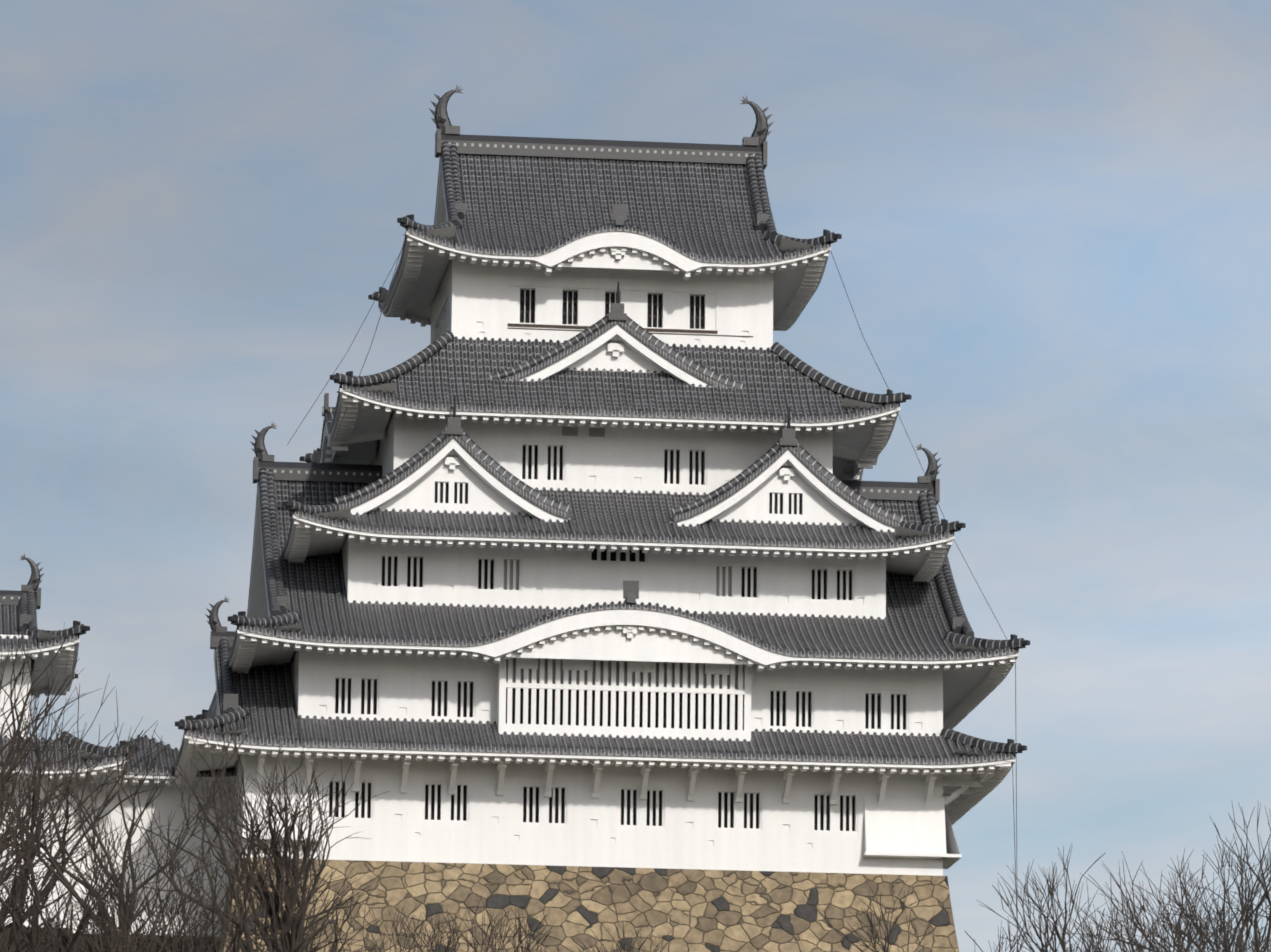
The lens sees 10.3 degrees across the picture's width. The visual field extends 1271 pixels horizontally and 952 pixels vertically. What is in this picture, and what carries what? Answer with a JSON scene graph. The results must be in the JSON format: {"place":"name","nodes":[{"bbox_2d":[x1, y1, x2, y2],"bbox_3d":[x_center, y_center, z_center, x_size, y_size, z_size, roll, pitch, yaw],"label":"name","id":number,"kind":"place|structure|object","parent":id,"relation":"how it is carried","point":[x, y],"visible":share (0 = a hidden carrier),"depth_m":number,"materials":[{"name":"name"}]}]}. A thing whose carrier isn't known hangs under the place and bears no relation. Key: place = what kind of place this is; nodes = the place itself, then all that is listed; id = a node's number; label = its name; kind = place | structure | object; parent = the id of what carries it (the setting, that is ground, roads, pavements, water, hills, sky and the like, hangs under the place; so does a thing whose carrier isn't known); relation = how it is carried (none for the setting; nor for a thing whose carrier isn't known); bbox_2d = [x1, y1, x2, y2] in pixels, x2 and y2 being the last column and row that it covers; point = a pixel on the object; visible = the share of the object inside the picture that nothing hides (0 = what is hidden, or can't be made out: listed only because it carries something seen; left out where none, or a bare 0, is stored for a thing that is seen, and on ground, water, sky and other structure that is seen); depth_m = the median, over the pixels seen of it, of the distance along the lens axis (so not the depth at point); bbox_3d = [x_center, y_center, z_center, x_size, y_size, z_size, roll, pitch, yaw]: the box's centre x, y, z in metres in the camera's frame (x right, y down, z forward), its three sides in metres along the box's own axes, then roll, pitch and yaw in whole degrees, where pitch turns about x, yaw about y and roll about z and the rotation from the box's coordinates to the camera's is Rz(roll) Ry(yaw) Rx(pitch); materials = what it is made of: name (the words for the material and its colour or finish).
{"place":"outdoors","nodes":[
{"label":"outdoors","id":0,"kind":"place"},
{"bbox_2d":[0,157,1018,951],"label":"castle","id":1,"kind":"structure","parent":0,"point":[908,817],"depth_m":258.35,"materials":[{"name":"white paint"}]},
{"bbox_2d":[3,143,926,688],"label":"castle shutters","id":2,"kind":"object","parent":1,"relation":"attached to","point":[569,431],"visible":0.29,"depth_m":256.64,"materials":[{"name":"grey wood"}]},
{"bbox_2d":[0,141,1025,776],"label":"castle tiles","id":3,"kind":"object","parent":1,"relation":"attached to","point":[546,205],"visible":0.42,"depth_m":260.31,"materials":[{"name":"grey tile"}]},
{"bbox_2d":[0,85,1029,750],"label":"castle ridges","id":4,"kind":"object","parent":1,"relation":"on","point":[756,141],"visible":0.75,"depth_m":268.67,"materials":[{"name":"tile"}]},
{"bbox_2d":[329,290,904,830],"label":"windows","id":5,"kind":"structure","parent":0,"point":[529,306],"depth_m":257.07,"materials":[{"name":"black wood"}]},
{"bbox_2d":[0,0,1270,951],"label":"sky","id":6,"kind":"structure","parent":0,"point":[1052,217],"materials":[{"name":"blue"}]},
{"bbox_3d":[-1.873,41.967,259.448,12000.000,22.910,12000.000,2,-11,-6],"label":"ground","id":7,"kind":"structure","parent":0,"visible":0},
{"bbox_2d":[213,857,958,951],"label":"stone base","id":8,"kind":"object","parent":7,"relation":"on","point":[699,910],"visible":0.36,"depth_m":255.09,"materials":[{"name":"beige stone"}]},
{"bbox_2d":[0,621,1270,951],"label":"trees","id":9,"kind":"object","parent":7,"relation":"on","point":[102,923],"visible":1,"depth_m":190.47,"materials":[{"name":"brown plant"}]}
]}

